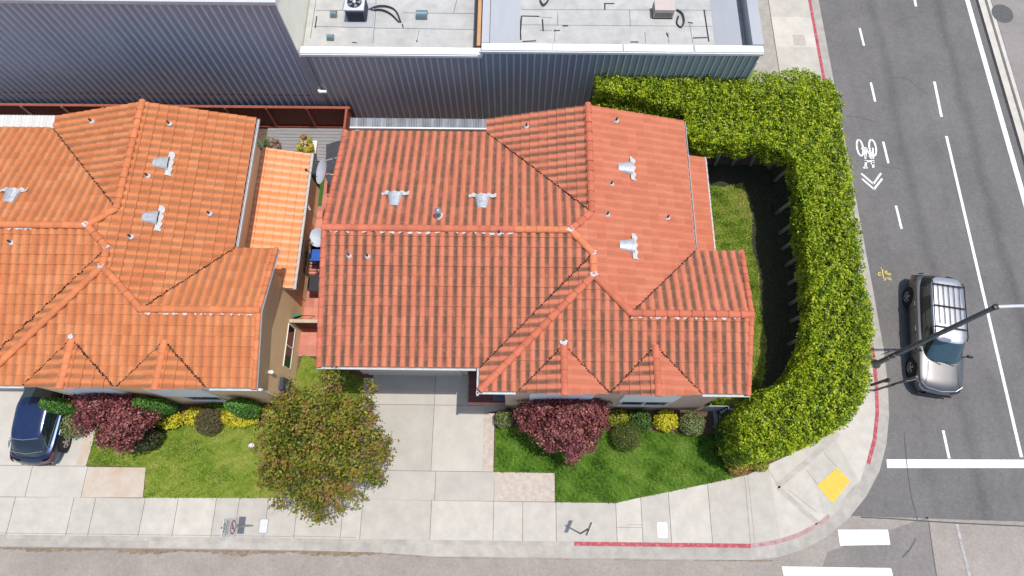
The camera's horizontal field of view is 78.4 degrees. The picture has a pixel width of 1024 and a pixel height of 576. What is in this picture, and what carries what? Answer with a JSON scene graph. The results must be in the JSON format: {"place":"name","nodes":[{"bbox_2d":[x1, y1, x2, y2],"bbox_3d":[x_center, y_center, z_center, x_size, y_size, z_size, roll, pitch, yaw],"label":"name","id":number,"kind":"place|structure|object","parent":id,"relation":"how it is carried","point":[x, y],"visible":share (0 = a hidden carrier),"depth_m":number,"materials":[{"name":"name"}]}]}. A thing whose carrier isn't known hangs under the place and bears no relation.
{"place":"outdoors","nodes":[
{"label":"outdoors","id":0,"kind":"place"},
{"bbox_2d":[86,355,363,498],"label":"lawn","id":1,"kind":"structure","parent":0,"point":[206,491],"depth_m":25.15,"materials":[{"name":"green plant"}]},
{"bbox_2d":[66,392,161,456],"bbox_3d":[-15.065,5.082,24.021,3.472,3.358,2.663,1,71,0],"label":"plum tree","id":2,"kind":"object","parent":1,"relation":"on","point":[121,419],"visible":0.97,"depth_m":23.18,"materials":[{"name":"red plant"}]},
{"bbox_2d":[129,423,164,452],"bbox_3d":[-14.509,5.864,24.917,1.331,1.122,1.273,27,73,9],"label":"green shrub","id":3,"kind":"object","parent":1,"relation":"on","point":[152,437],"visible":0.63,"depth_m":24.65,"materials":[{"name":"green plant"}]},
{"bbox_2d":[193,407,222,435],"bbox_3d":[-12.130,5.352,25.161,1.137,0.997,1.171,1,71,0],"label":"clipped ball","id":4,"kind":"object","parent":1,"relation":"on","point":[207,422],"visible":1,"depth_m":24.90,"materials":[{"name":"brown plant"}]},
{"bbox_2d":[245,366,399,526],"bbox_3d":[-6.589,5.818,22.598,5.325,5.564,5.232,1,71,0],"label":"rust leaved tree","id":5,"kind":"object","parent":1,"relation":"on","point":[320,454],"visible":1,"depth_m":21.31,"materials":[{"name":"green plant"}]},
{"bbox_2d":[0,375,554,501],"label":"driveway","id":6,"kind":"structure","parent":0,"point":[461,434],"depth_m":25.10,"materials":[{"name":"concrete"}]},
{"bbox_2d":[8,387,74,465],"bbox_3d":[-18.661,4.785,25.105,2.254,1.517,4.430,1,71,0],"label":"parked car","id":7,"kind":"object","parent":6,"relation":"on","point":[37,438],"visible":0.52,"depth_m":24.32,"materials":[{"name":"blue paint"}]},
{"bbox_2d":[38,396,77,414],"bbox_3d":[-17.563,4.643,24.594,1.002,2.533,0.658,1,71,0],"label":"column shrub","id":8,"kind":"object","parent":6,"relation":"on","point":[57,405],"visible":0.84,"depth_m":24.02,"materials":[{"name":"green plant"}]},
{"bbox_2d":[59,414,83,438],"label":"variegated shrub","id":9,"kind":"object","parent":6,"relation":"on","point":[66,427],"visible":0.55,"depth_m":24.81,"materials":[{"name":"green plant"}]},
{"bbox_2d":[275,148,317,176],"bbox_3d":[-9.762,-5.508,28.906,2.335,1.015,1.192,8,71,3],"label":"shade cloth","id":10,"kind":"object","parent":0,"point":[314,166],"visible":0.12,"depth_m":28.45,"materials":[{"name":"fabric"}]},
{"bbox_2d":[298,172,333,355],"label":"alley paving","id":11,"kind":"structure","parent":0,"point":[308,342],"depth_m":27.21,"materials":[{"name":"pink tile"}]},
{"bbox_2d":[292,313,311,318],"bbox_3d":[-8.661,1.244,26.266,0.663,1.474,0.240,-43,76,-13],"label":"garden broom","id":12,"kind":"object","parent":11,"relation":"on","point":[299,315],"visible":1,"depth_m":25.58,"materials":[{"name":"green plastic"}]},
{"bbox_2d":[289,319,317,331],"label":"side gate","id":13,"kind":"structure","parent":11,"relation":"on","point":[302,325],"depth_m":25.85,"materials":[{"name":"red wood"}]},
{"bbox_2d":[303,250,316,275],"bbox_3d":[-8.730,-1.029,27.412,0.475,0.897,1.036,1,71,0],"label":"iron bench","id":14,"kind":"object","parent":11,"relation":"on","point":[308,261],"visible":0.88,"depth_m":27.29,"materials":[{"name":"black metal"}]},
{"bbox_2d":[307,275,318,295],"bbox_3d":[-8.301,-0.043,26.998,0.650,1.022,0.680,1,71,0],"label":"wheelie bin","id":15,"kind":"object","parent":11,"relation":"on","point":[313,285],"visible":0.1,"depth_m":26.54,"materials":[{"name":"plastic"}]},
{"bbox_2d":[310,246,319,266],"bbox_3d":[-8.335,-1.323,27.443,0.650,1.022,0.680,1,71,0],"label":"wheelie bin","id":16,"kind":"object","parent":11,"relation":"on","point":[314,255],"visible":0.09,"depth_m":26.97,"materials":[{"name":"plastic"}]},
{"bbox_2d":[313,177,324,205],"bbox_3d":[-9.010,-4.482,29.054,0.550,0.030,1.500,1,71,0],"label":"turf mat","id":17,"kind":"object","parent":11,"relation":"on","point":[321,186],"visible":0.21,"depth_m":29.07,"materials":[{"name":"green plant"}]},
{"bbox_2d":[325,140,340,186],"bbox_3d":[-7.622,-5.237,28.335,1.199,1.915,2.547,1,71,0],"label":"shade cloth","id":18,"kind":"object","parent":11,"relation":"on","point":[332,150],"visible":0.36,"depth_m":27.53,"materials":[{"name":"black fabric"}]},
{"bbox_2d":[3,0,828,542],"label":"yard ground","id":19,"kind":"structure","parent":0,"point":[723,160],"depth_m":25.76,"materials":[{"name":"green plant"}]},
{"bbox_2d":[0,115,54,127],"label":"patio cover","id":20,"kind":"object","parent":19,"relation":"on","point":[27,120],"visible":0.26,"depth_m":27.26,"materials":[{"name":"white plastic"}]},
{"bbox_2d":[0,99,319,404],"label":"tiled house","id":21,"kind":"structure","parent":19,"relation":"on","point":[149,249],"depth_m":22.20,"materials":[{"name":"orange tile"}]},
{"bbox_2d":[183,397,227,400],"bbox_3d":[-11.860,4.265,24.297,1.390,1.040,0.070,1,71,0],"label":"window","id":22,"kind":"structure","parent":21,"relation":"in","point":[190,398],"depth_m":24.43,"materials":[{"name":"white paint"}]},
{"bbox_2d":[283,323,295,369],"bbox_3d":[-9.010,2.384,25.428,0.035,0.840,1.760,1,71,0],"label":"window","id":23,"kind":"structure","parent":21,"relation":"in","point":[289,346],"depth_m":25.43,"materials":[{"name":"white paint"}]},
{"bbox_2d":[296,269,300,288],"bbox_3d":[-8.938,-0.486,26.003,0.035,0.740,0.840,1,71,0],"label":"window","id":24,"kind":"structure","parent":21,"relation":"in","point":[299,269],"depth_m":26.30,"materials":[{"name":"white paint"}]},
{"bbox_2d":[301,238,304,257],"bbox_3d":[-8.922,-1.808,26.462,0.035,0.740,0.840,1,71,0],"label":"window","id":25,"kind":"structure","parent":21,"relation":"in","point":[303,238],"depth_m":26.75,"materials":[{"name":"white paint"}]},
{"bbox_2d":[0,0,322,105],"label":"warehouse","id":26,"kind":"structure","parent":19,"relation":"on","point":[206,52],"depth_m":25.77,"materials":[{"name":"grey metal"}]},
{"bbox_2d":[0,103,354,128],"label":"wooden fence","id":27,"kind":"object","parent":19,"relation":"on","point":[326,117],"visible":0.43,"depth_m":29.09,"materials":[{"name":"red wood"}]},
{"bbox_2d":[155,404,281,422],"bbox_3d":[-13.011,5.215,25.714,7.700,0.001,1.050,1,71,0],"label":"planting bed","id":28,"kind":"object","parent":19,"relation":"on","point":[181,406],"depth_m":25.82,"materials":[{"name":"brown soil"}]},
{"bbox_2d":[131,397,179,416],"bbox_3d":[-13.856,4.628,24.424,1.169,2.863,0.709,1,71,0],"label":"column shrub","id":29,"kind":"object","parent":28,"relation":"on","point":[166,407],"visible":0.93,"depth_m":23.91,"materials":[{"name":"green plant"}]},
{"bbox_2d":[154,411,182,429],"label":"golden shrub","id":30,"kind":"object","parent":28,"relation":"on","point":[170,422],"visible":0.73,"depth_m":25.14,"materials":[{"name":"yellow plant"}]},
{"bbox_2d":[182,407,205,427],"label":"golden shrub","id":31,"kind":"object","parent":28,"relation":"on","point":[188,417],"visible":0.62,"depth_m":25.19,"materials":[{"name":"yellow plant"}]},
{"bbox_2d":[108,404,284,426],"bbox_3d":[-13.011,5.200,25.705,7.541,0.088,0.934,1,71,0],"label":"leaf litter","id":32,"kind":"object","parent":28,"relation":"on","point":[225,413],"visible":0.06,"depth_m":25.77,"materials":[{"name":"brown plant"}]},
{"bbox_2d":[204,402,228,413],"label":"green shrub","id":33,"kind":"object","parent":28,"relation":"on","point":[218,406],"visible":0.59,"depth_m":25.32,"materials":[{"name":"green plant"}]},
{"bbox_2d":[219,410,258,428],"bbox_3d":[-10.991,5.236,25.348,1.703,0.722,0.888,1,71,0],"label":"golden shrub","id":34,"kind":"object","parent":28,"relation":"on","point":[228,419],"visible":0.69,"depth_m":25.13,"materials":[{"name":"yellow plant"}]},
{"bbox_2d":[223,398,262,418],"bbox_3d":[-10.406,4.692,24.547,1.246,2.589,0.760,1,71,0],"label":"column shrub","id":35,"kind":"object","parent":28,"relation":"on","point":[244,408],"visible":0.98,"depth_m":23.95,"materials":[{"name":"green plant"}]},
{"bbox_2d":[262,403,281,416],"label":"golden shrub","id":36,"kind":"object","parent":28,"relation":"on","point":[265,406],"visible":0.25,"depth_m":25.24,"materials":[{"name":"yellow plant"}]},
{"bbox_2d":[267,128,359,160],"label":"wooden deck","id":37,"kind":"structure","parent":19,"relation":"on","point":[288,138],"depth_m":29.98,"materials":[{"name":"grey wood"}]},
{"bbox_2d":[256,136,274,150],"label":"potted plant","id":38,"kind":"object","parent":37,"relation":"on","point":[263,144],"visible":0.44,"depth_m":29.26,"materials":[{"name":"green plant"}]},
{"bbox_2d":[266,138,280,148],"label":"potted plant","id":39,"kind":"object","parent":37,"relation":"on","point":[275,143],"visible":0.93,"depth_m":29.40,"materials":[{"name":"brown plant"}]},
{"bbox_2d":[299,134,306,140],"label":"potted plant","id":40,"kind":"object","parent":37,"relation":"on","point":[303,137],"visible":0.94,"depth_m":29.35,"materials":[{"name":"orange plant"}]},
{"bbox_2d":[295,136,318,153],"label":"potted plant","id":41,"kind":"object","parent":37,"relation":"on","point":[308,145],"visible":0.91,"depth_m":29.20,"materials":[{"name":"yellow plant"}]},
{"bbox_2d":[343,107,351,130],"bbox_3d":[-7.539,-7.130,29.078,0.100,1.655,1.750,1,71,0],"label":"side fence","id":42,"kind":"object","parent":37,"relation":"on","point":[346,125],"visible":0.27,"depth_m":28.56,"materials":[{"name":"red wood"}]},
{"bbox_2d":[299,0,484,118],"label":"warehouse","id":43,"kind":"structure","parent":19,"relation":"on","point":[388,65],"depth_m":26.63,"materials":[{"name":"grey metal"}]},
{"bbox_2d":[326,34,333,40],"bbox_3d":[-7.541,-10.416,26.080,0.280,0.238,0.200,1,71,0],"label":"roof hatch","id":44,"kind":"object","parent":43,"relation":"on","point":[329,37],"visible":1,"depth_m":25.99,"materials":[{"name":"metal"}]},
{"bbox_2d":[330,10,336,17],"bbox_3d":[-7.519,-11.558,26.466,0.260,0.257,0.240,1,71,0],"label":"roof hatch","id":45,"kind":"object","parent":43,"relation":"on","point":[333,13],"visible":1,"depth_m":26.39,"materials":[{"name":"metal"}]},
{"bbox_2d":[341,0,374,27],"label":"air conditioner","id":46,"kind":"object","parent":43,"relation":"on","point":[358,14],"visible":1,"depth_m":26.30,"materials":[{"name":"white metal"}]},
{"bbox_2d":[369,5,401,22],"bbox_3d":[-5.272,-11.720,26.604,1.587,0.126,0.554,24,73,8],"label":"roof hose","id":47,"kind":"object","parent":43,"relation":"on","point":[389,7],"visible":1,"depth_m":26.63,"materials":[{"name":"black rubber"}]},
{"bbox_2d":[371,9,399,22],"bbox_3d":[-5.311,-11.585,26.565,1.398,0.120,0.294,25,73,9],"label":"roof hose","id":48,"kind":"object","parent":43,"relation":"on","point":[396,19],"visible":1,"depth_m":26.56,"materials":[{"name":"black rubber"}]},
{"bbox_2d":[416,10,427,19],"bbox_3d":[-3.792,-11.522,26.442,0.460,0.331,0.340,1,71,0],"label":"roof hatch","id":49,"kind":"object","parent":43,"relation":"on","point":[421,14],"visible":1,"depth_m":26.31,"materials":[{"name":"metal"}]},
{"bbox_2d":[350,117,486,131],"bbox_3d":[-3.933,-6.742,28.485,6.217,2.570,0.511,1,71,0],"label":"patio cover","id":50,"kind":"object","parent":19,"relation":"on","point":[451,124],"visible":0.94,"depth_m":27.34,"materials":[{"name":"white paint"}]},
{"bbox_2d":[495,409,514,428],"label":"variegated shrub","id":51,"kind":"object","parent":19,"relation":"on","point":[503,417],"visible":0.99,"depth_m":25.02,"materials":[{"name":"green plant"}]},
{"bbox_2d":[506,408,707,430],"bbox_3d":[3.838,5.350,25.667,8.200,0.001,0.840,1,71,0],"label":"planting bed","id":52,"kind":"object","parent":19,"relation":"on","point":[653,413],"visible":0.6,"depth_m":25.73,"materials":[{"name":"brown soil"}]},
{"bbox_2d":[607,408,628,426],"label":"golden shrub","id":53,"kind":"object","parent":52,"relation":"on","point":[617,416],"visible":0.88,"depth_m":25.07,"materials":[{"name":"yellow plant"}]},
{"bbox_2d":[626,409,652,432],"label":"green shrub","id":54,"kind":"object","parent":52,"relation":"on","point":[641,418],"visible":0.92,"depth_m":25.01,"materials":[{"name":"green plant"}]},
{"bbox_2d":[652,409,678,432],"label":"golden shrub","id":55,"kind":"object","parent":52,"relation":"on","point":[667,420],"visible":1,"depth_m":25.05,"materials":[{"name":"yellow plant"}]},
{"bbox_2d":[678,410,705,435],"bbox_3d":[7.189,5.400,25.127,1.098,1.031,1.042,1,71,0],"label":"variegated shrub","id":56,"kind":"object","parent":52,"relation":"on","point":[689,423],"visible":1,"depth_m":24.88,"materials":[{"name":"green plant"}]},
{"bbox_2d":[474,0,763,118],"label":"warehouse","id":57,"kind":"structure","parent":19,"relation":"on","point":[537,56],"depth_m":26.36,"materials":[{"name":"metal"}]},
{"bbox_2d":[652,0,674,18],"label":"air conditioner","id":58,"kind":"object","parent":57,"relation":"on","point":[663,9],"visible":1,"depth_m":26.23,"materials":[{"name":"white metal"}]},
{"bbox_2d":[676,9,684,27],"bbox_3d":[7.098,-11.387,26.511,0.373,0.128,0.965,1,71,0],"label":"roof hose","id":59,"kind":"object","parent":57,"relation":"on","point":[678,10],"visible":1,"depth_m":26.45,"materials":[{"name":"black rubber"}]},
{"bbox_2d":[714,410,744,464],"bbox_3d":[8.604,5.811,24.481,1.301,1.978,2.167,1,71,0],"label":"dark shrub","id":60,"kind":"object","parent":19,"relation":"on","point":[720,440],"visible":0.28,"depth_m":24.31,"materials":[{"name":"green plant"}]},
{"bbox_2d":[726,461,752,475],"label":"orange shrub","id":61,"kind":"object","parent":19,"relation":"on","point":[738,470],"visible":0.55,"depth_m":24.58,"materials":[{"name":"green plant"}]},
{"bbox_2d":[707,164,806,405],"bbox_3d":[10.357,-0.442,27.681,5.500,0.001,11.350,1,71,0],"label":"hedge bed","id":62,"kind":"object","parent":19,"relation":"on","point":[724,175],"visible":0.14,"depth_m":28.08,"materials":[{"name":"brown soil"}]},
{"bbox_2d":[590,67,877,468],"bbox_3d":[8.680,-1.337,25.869,11.093,4.042,16.853,1,71,0],"label":"tall hedge","id":63,"kind":"object","parent":62,"relation":"on","point":[795,130],"visible":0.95,"depth_m":25.33,"materials":[{"name":"green plant"}]},
{"bbox_2d":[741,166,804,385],"bbox_3d":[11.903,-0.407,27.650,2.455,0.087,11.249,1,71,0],"label":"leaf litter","id":64,"kind":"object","parent":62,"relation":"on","point":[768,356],"visible":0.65,"depth_m":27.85,"materials":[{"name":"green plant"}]},
{"bbox_2d":[750,456,769,471],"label":"green shrub","id":65,"kind":"object","parent":19,"relation":"on","point":[763,467],"visible":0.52,"depth_m":24.65,"materials":[{"name":"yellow plant"}]},
{"bbox_2d":[0,0,874,543],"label":"pavement","id":66,"kind":"structure","parent":0,"point":[786,496],"depth_m":24.48,"materials":[{"name":"concrete"}]},
{"bbox_2d":[220,518,253,537],"bbox_3d":[-10.031,8.736,22.981,0.100,2.850,0.620,1,71,0],"label":"parking sign","id":67,"kind":"object","parent":66,"relation":"on","point":[229,527],"visible":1,"depth_m":22.28,"materials":[{"name":"metal"}]},
{"bbox_2d":[258,518,268,533],"bbox_3d":[-9.620,9.215,24.314,0.360,0.014,0.560,1,71,0],"label":"utility cover","id":68,"kind":"object","parent":66,"relation":"on","point":[263,525],"visible":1,"depth_m":24.31,"materials":[{"name":"concrete"}]},
{"bbox_2d":[580,522,592,535],"bbox_3d":[2.683,8.819,23.035,0.119,2.698,0.520,16,72,6],"label":"leaning sign","id":69,"kind":"object","parent":66,"relation":"on","point":[588,528],"visible":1,"depth_m":22.01,"materials":[{"name":"white metal"}]},
{"bbox_2d":[657,522,667,537],"bbox_3d":[5.813,9.351,24.265,0.380,0.018,0.560,1,71,0],"label":"utility cover","id":70,"kind":"object","parent":66,"relation":"on","point":[662,529],"visible":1,"depth_m":24.26,"materials":[{"name":"white paint"}]},
{"bbox_2d":[793,35,805,44],"bbox_3d":[14.593,-12.602,31.906,0.600,0.008,0.660,1,71,0],"label":"pull box cover","id":71,"kind":"object","parent":66,"relation":"on","point":[798,39],"visible":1,"depth_m":31.90,"materials":[{"name":"beige concrete"}]},
{"bbox_2d":[817,468,849,502],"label":"tactile paving","id":72,"kind":"structure","parent":66,"relation":"on","point":[833,484],"depth_m":24.82,"materials":[{"name":"yellow plastic"}]},
{"bbox_2d":[871,378,890,385],"bbox_3d":[15.007,3.827,25.551,0.200,1.220,0.140,1,71,0],"label":"push button post","id":73,"kind":"object","parent":66,"relation":"on","point":[886,380],"visible":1,"depth_m":25.30,"materials":[{"name":"black metal"}]},
{"bbox_2d":[873,376,917,390],"bbox_3d":[15.004,3.794,24.673,0.460,2.900,0.121,-12,71,-4],"label":"kerb sign","id":74,"kind":"object","parent":66,"relation":"on","point":[899,382],"visible":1,"depth_m":24.28,"materials":[{"name":"grey metal"}]},
{"bbox_2d":[493,395,504,400],"bbox_3d":[-0.530,4.271,25.846,0.500,0.020,0.750,1,71,0],"label":"door mat","id":75,"kind":"object","parent":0,"point":[498,397],"depth_m":25.75,"materials":[{"name":"blue rubber"}]},
{"bbox_2d":[0,516,1023,575],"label":"street","id":76,"kind":"structure","parent":0,"point":[992,550],"depth_m":24.01,"materials":[{"name":"grey asphalt"}]},
{"bbox_2d":[0,547,772,561],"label":"gutter grit","id":77,"kind":"object","parent":76,"relation":"on","point":[242,553],"visible":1,"depth_m":24.12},
{"bbox_2d":[0,0,878,547],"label":"kerb","id":78,"kind":"structure","parent":76,"relation":"on","point":[484,542],"depth_m":24.18,"materials":[{"name":"concrete"}]},
{"bbox_2d":[871,304,1023,368],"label":"street lamp","id":79,"kind":"object","parent":78,"relation":"on","point":[875,363],"visible":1,"depth_m":23.09,"materials":[{"name":"black metal"}]},
{"bbox_2d":[0,0,888,559],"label":"gutter","id":80,"kind":"object","parent":76,"relation":"on","point":[844,512],"visible":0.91,"depth_m":24.20,"materials":[{"name":"concrete"}]},
{"bbox_2d":[782,530,892,575],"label":"crosswalk","id":81,"kind":"structure","parent":76,"relation":"on","point":[863,537],"depth_m":23.94,"materials":[{"name":"white paint"}]},
{"bbox_2d":[823,517,936,575],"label":"road patch","id":82,"kind":"object","parent":76,"relation":"on","point":[917,560],"visible":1,"depth_m":24.11,"materials":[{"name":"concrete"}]},
{"bbox_2d":[955,522,970,575],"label":"worn line","id":83,"kind":"object","parent":76,"relation":"on","point":[962,549],"visible":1,"depth_m":24.16,"materials":[{"name":"paint"}]},
{"bbox_2d":[315,102,754,409],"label":"tiled house","id":84,"kind":"structure","parent":0,"point":[565,253],"depth_m":21.61,"materials":[{"name":"tile"}]},
{"bbox_2d":[308,228,320,246],"bbox_3d":[-7.013,-1.885,23.770,1.350,0.712,0.663,1,71,0],"label":"satellite dish","id":85,"kind":"object","parent":84,"relation":"attached to","point":[314,239],"visible":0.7,"depth_m":23.82,"materials":[{"name":"metal"}]},
{"bbox_2d":[305,158,332,183],"bbox_3d":[-7.216,-4.470,24.622,1.604,0.807,0.936,23,72,8],"label":"satellite dish","id":86,"kind":"object","parent":84,"relation":"attached to","point":[321,172],"visible":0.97,"depth_m":24.82,"materials":[{"name":"metal"}]},
{"bbox_2d":[364,370,462,375],"bbox_3d":[-4.017,3.279,25.222,3.900,2.200,0.065,1,71,0],"label":"garage door","id":87,"kind":"structure","parent":84,"relation":"in","point":[371,372],"depth_m":25.73,"materials":[{"name":"paint"}]},
{"bbox_2d":[617,402,669,406],"bbox_3d":[5.051,4.439,24.163,1.840,1.090,0.070,1,71,0],"label":"window","id":88,"kind":"structure","parent":84,"relation":"in","point":[649,404],"depth_m":24.41,"materials":[{"name":"white paint"}]},
{"bbox_2d":[494,426,734,503],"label":"lawn","id":89,"kind":"structure","parent":0,"point":[612,466],"depth_m":25.06,"materials":[{"name":"green plant"}]},
{"bbox_2d":[510,398,612,469],"bbox_3d":[1.858,5.324,23.819,3.905,3.580,3.077,1,71,0],"label":"plum tree","id":90,"kind":"object","parent":89,"relation":"on","point":[561,419],"visible":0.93,"depth_m":23.14,"materials":[{"name":"purple plant"}]},
{"bbox_2d":[610,420,641,451],"bbox_3d":[4.518,5.869,24.942,1.241,1.071,1.238,1,71,0],"label":"clipped ball","id":91,"kind":"object","parent":89,"relation":"on","point":[626,436],"visible":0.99,"depth_m":24.66,"materials":[{"name":"green plant"}]},
{"bbox_2d":[713,408,733,456],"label":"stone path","id":92,"kind":"structure","parent":0,"point":[715,417],"depth_m":25.70,"materials":[{"name":"grey stone"}]},
{"bbox_2d":[699,406,730,433],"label":"iron gate","id":93,"kind":"structure","parent":92,"relation":"on","point":[717,409],"depth_m":24.96,"materials":[{"name":"black metal"}]},
{"bbox_2d":[709,183,767,405],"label":"lawn","id":94,"kind":"structure","parent":0,"point":[757,309],"depth_m":28.22,"materials":[{"name":"green plant"}]},
{"bbox_2d":[710,397,725,405],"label":"green shrub","id":95,"kind":"object","parent":94,"relation":"on","point":[718,401],"visible":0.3,"depth_m":25.30,"materials":[{"name":"green plant"}]},
{"bbox_2d":[819,0,1023,521],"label":"avenue","id":96,"kind":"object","parent":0,"point":[924,45],"visible":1,"depth_m":28.74,"materials":[{"name":"grey asphalt"}]},
{"bbox_2d":[856,139,882,189],"bbox_3d":[16.898,-5.862,29.701,1.036,0.002,2.737,1,71,0],"label":"bicycle marking","id":97,"kind":"object","parent":96,"relation":"on","point":[871,154],"visible":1,"depth_m":29.85,"materials":[{"name":"white paint"}]},
{"bbox_2d":[878,267,891,280],"bbox_3d":[16.527,-0.619,27.877,0.594,0.001,0.679,1,71,0],"label":"spray mark","id":98,"kind":"object","parent":96,"relation":"on","point":[886,272],"visible":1,"depth_m":27.87,"materials":[{"name":"yellow paint"}]},
{"bbox_2d":[846,77,927,557],"bbox_3d":[16.218,-0.336,27.780,3.868,0.001,22.588,13,71,4],"label":"skid mark","id":99,"kind":"object","parent":96,"relation":"on","point":[904,555],"visible":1,"depth_m":30.51,"materials":[{"name":"rubber"}]},
{"bbox_2d":[859,28,949,457],"bbox_3d":[17.741,-3.261,28.797,0.162,0.001,21.431,1,71,0],"label":"dashed line","id":100,"kind":"object","parent":96,"relation":"on","point":[900,224],"visible":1,"depth_m":29.35,"materials":[{"name":"white paint"}]},
{"bbox_2d":[902,273,972,397],"bbox_3d":[17.748,1.850,26.154,2.302,1.720,5.196,9,71,3],"label":"parked car","id":101,"kind":"object","parent":96,"relation":"on","point":[934,304],"visible":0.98,"depth_m":25.63,"materials":[{"name":"silver metal"}]},
{"bbox_2d":[861,433,1023,575],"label":"road seam","id":102,"kind":"object","parent":96,"relation":"on","point":[934,521],"visible":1,"depth_m":24.50,"materials":[{"name":"black asphalt"}]},
{"bbox_2d":[886,459,1023,467],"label":"stop line","id":103,"kind":"object","parent":96,"relation":"on","point":[943,463],"visible":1,"depth_m":25.21,"materials":[{"name":"white paint"}]},
{"bbox_2d":[914,0,1023,456],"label":"lane line","id":104,"kind":"object","parent":96,"relation":"on","point":[998,108],"visible":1,"depth_m":29.64,"materials":[{"name":"white paint"}]},
{"bbox_2d":[976,0,1023,163],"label":"pavement","id":105,"kind":"structure","parent":0,"point":[1012,33],"depth_m":31.70,"materials":[{"name":"concrete"}]},
{"bbox_2d":[991,4,1012,22],"bbox_3d":[25.351,-14.179,32.472,1.092,0.034,1.196,1,71,0],"label":"manhole cover","id":106,"kind":"object","parent":105,"relation":"on","point":[1002,13],"visible":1,"depth_m":32.46,"materials":[{"name":"metal"}]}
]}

